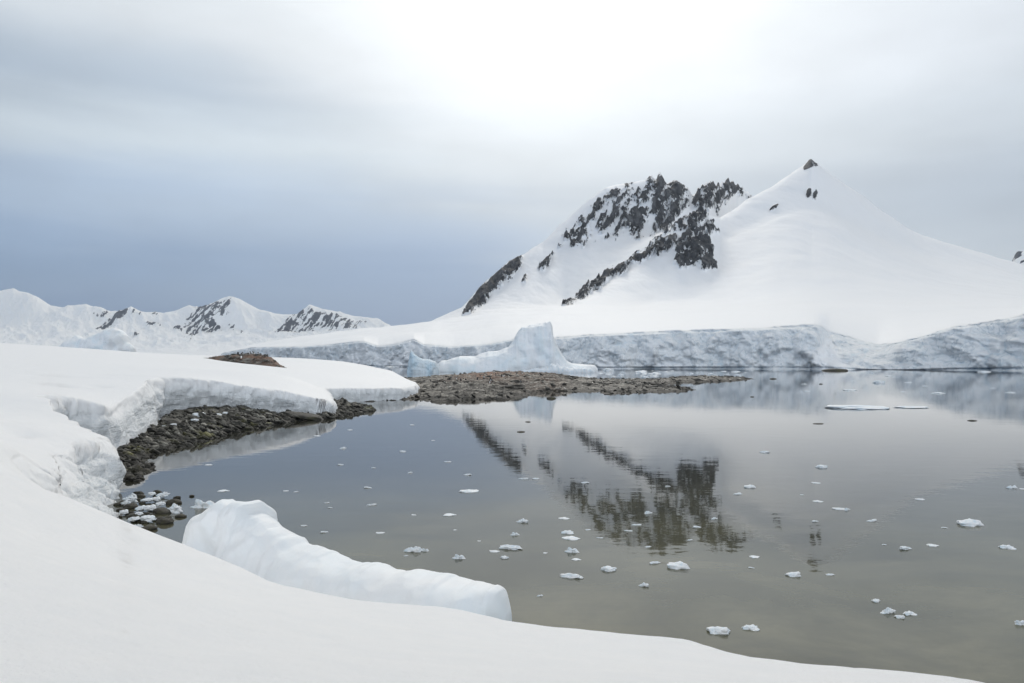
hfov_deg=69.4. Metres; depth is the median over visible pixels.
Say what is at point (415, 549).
ice chunk
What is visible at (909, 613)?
ice chunk
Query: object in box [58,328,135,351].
iceberg
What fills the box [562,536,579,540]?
ice chunk
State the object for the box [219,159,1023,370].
mountain
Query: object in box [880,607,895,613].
ice chunk
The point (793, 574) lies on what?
ice chunk
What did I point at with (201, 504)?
ice chunk
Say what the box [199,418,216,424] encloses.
boulder
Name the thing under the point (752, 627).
ice chunk
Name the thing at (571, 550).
ice chunk
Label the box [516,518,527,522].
ice chunk
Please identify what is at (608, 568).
ice chunk
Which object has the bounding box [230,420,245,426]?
boulder
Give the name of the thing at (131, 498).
ice lump
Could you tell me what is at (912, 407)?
ice floe
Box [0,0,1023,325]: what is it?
sky
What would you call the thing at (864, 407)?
ice floe
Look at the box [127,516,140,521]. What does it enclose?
ice lump
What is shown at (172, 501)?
stone
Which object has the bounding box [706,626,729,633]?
ice chunk
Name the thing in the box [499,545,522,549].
ice chunk
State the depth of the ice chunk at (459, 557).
22.54 m
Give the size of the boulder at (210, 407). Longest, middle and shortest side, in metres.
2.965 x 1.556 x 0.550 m
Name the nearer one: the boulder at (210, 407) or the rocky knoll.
the boulder at (210, 407)
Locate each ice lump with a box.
[119,509,128,513]
[121,500,130,504]
[123,495,137,501]
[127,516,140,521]
[135,505,145,510]
[140,498,152,501]
[140,515,156,521]
[143,504,155,510]
[152,496,160,500]
[156,492,169,496]
[156,501,165,505]
[167,503,182,513]
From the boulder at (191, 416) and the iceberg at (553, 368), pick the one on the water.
the iceberg at (553, 368)
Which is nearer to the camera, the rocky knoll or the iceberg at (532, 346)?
the rocky knoll
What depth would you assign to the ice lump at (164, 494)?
32.59 m
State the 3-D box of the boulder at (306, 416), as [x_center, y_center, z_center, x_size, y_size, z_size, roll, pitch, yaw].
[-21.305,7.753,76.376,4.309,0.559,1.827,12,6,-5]
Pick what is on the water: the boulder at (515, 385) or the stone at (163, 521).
the stone at (163, 521)
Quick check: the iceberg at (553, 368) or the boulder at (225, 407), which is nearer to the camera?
the boulder at (225, 407)
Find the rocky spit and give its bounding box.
[353,371,752,402]
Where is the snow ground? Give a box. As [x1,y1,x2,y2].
[0,343,982,682]
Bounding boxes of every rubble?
[386,371,750,399]
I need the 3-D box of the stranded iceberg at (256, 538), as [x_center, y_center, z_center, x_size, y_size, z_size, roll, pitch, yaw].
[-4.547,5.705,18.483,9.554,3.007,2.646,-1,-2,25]
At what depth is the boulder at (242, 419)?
67.44 m
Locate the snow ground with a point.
(94, 587)
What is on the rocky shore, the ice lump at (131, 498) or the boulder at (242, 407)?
the boulder at (242, 407)
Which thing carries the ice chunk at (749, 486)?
on the water
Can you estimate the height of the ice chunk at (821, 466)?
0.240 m
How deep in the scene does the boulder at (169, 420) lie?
60.29 m
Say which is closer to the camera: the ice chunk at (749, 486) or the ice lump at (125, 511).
the ice lump at (125, 511)
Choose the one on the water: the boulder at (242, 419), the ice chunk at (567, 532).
the ice chunk at (567, 532)
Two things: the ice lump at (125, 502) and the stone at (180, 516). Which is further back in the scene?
the ice lump at (125, 502)
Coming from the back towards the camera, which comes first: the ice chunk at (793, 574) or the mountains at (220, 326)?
the mountains at (220, 326)
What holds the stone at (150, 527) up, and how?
on the water
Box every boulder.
[162,418,180,423]
[170,409,183,414]
[187,415,199,418]
[190,406,215,408]
[198,411,212,419]
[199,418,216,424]
[219,405,232,408]
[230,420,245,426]
[233,416,248,423]
[236,405,249,409]
[285,411,323,419]
[505,384,524,388]
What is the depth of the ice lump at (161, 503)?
30.57 m
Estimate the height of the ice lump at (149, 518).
0.240 m
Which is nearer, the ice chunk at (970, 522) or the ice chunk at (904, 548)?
the ice chunk at (904, 548)
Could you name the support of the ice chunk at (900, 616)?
on the water
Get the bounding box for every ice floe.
[826,405,889,409]
[896,406,928,407]
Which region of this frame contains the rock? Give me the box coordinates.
[821,368,847,370]
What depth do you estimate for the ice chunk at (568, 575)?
20.58 m
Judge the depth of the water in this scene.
32.02 m
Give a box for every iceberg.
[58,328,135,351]
[182,499,511,620]
[407,350,439,372]
[437,321,597,371]
[522,363,593,372]
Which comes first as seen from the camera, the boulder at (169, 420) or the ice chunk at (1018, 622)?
the ice chunk at (1018, 622)
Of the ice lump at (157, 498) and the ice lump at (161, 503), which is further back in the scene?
the ice lump at (157, 498)
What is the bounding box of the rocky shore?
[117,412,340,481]
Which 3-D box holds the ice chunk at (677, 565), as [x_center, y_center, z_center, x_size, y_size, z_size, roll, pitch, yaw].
[4.855,6.582,21.572,0.677,0.304,0.454,2,-1,20]
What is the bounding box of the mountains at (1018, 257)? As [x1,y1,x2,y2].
[1012,251,1023,264]
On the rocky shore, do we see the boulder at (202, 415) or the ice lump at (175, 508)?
the boulder at (202, 415)
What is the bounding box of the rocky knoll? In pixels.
[207,354,282,367]
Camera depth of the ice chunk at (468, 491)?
34.11 m
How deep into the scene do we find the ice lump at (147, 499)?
31.41 m
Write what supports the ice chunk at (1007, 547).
on the water
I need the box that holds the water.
[107,366,1023,682]
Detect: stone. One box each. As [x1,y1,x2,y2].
[123,503,137,508]
[126,512,143,517]
[141,525,157,530]
[153,507,170,513]
[156,518,173,524]
[166,499,181,504]
[175,514,186,517]
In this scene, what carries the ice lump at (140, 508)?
on the water
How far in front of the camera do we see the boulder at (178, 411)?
69.17 m
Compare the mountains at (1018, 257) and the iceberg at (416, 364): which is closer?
the iceberg at (416, 364)
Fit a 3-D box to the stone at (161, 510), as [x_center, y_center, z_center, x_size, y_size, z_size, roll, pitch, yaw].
[-13.847,6.801,29.457,0.790,0.326,0.665,12,4,24]
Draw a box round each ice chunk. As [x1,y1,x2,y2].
[190,499,214,507]
[404,546,422,551]
[452,554,465,558]
[459,489,478,492]
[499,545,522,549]
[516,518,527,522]
[560,573,583,578]
[561,530,573,533]
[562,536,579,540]
[564,547,579,552]
[601,566,616,571]
[667,561,689,569]
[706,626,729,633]
[741,624,759,630]
[744,485,755,487]
[785,571,800,576]
[815,465,826,467]
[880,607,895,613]
[894,615,904,618]
[900,546,910,549]
[903,611,916,615]
[956,518,983,526]
[998,545,1015,549]
[1014,620,1023,624]
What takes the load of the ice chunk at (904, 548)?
on the water
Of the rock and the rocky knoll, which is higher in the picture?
the rocky knoll
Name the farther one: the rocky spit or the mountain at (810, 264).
the mountain at (810, 264)
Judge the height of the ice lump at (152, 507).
0.260 m
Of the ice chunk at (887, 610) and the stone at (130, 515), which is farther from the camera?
the stone at (130, 515)
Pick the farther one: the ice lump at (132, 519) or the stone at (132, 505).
the stone at (132, 505)
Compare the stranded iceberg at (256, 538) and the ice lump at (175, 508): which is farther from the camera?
the ice lump at (175, 508)
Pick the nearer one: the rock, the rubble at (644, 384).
the rubble at (644, 384)
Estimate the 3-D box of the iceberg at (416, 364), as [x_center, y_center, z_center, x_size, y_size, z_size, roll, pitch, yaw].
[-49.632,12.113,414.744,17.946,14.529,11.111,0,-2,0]
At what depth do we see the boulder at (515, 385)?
142.62 m
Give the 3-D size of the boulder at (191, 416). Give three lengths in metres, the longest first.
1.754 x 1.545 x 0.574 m
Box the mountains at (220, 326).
[0,288,390,355]

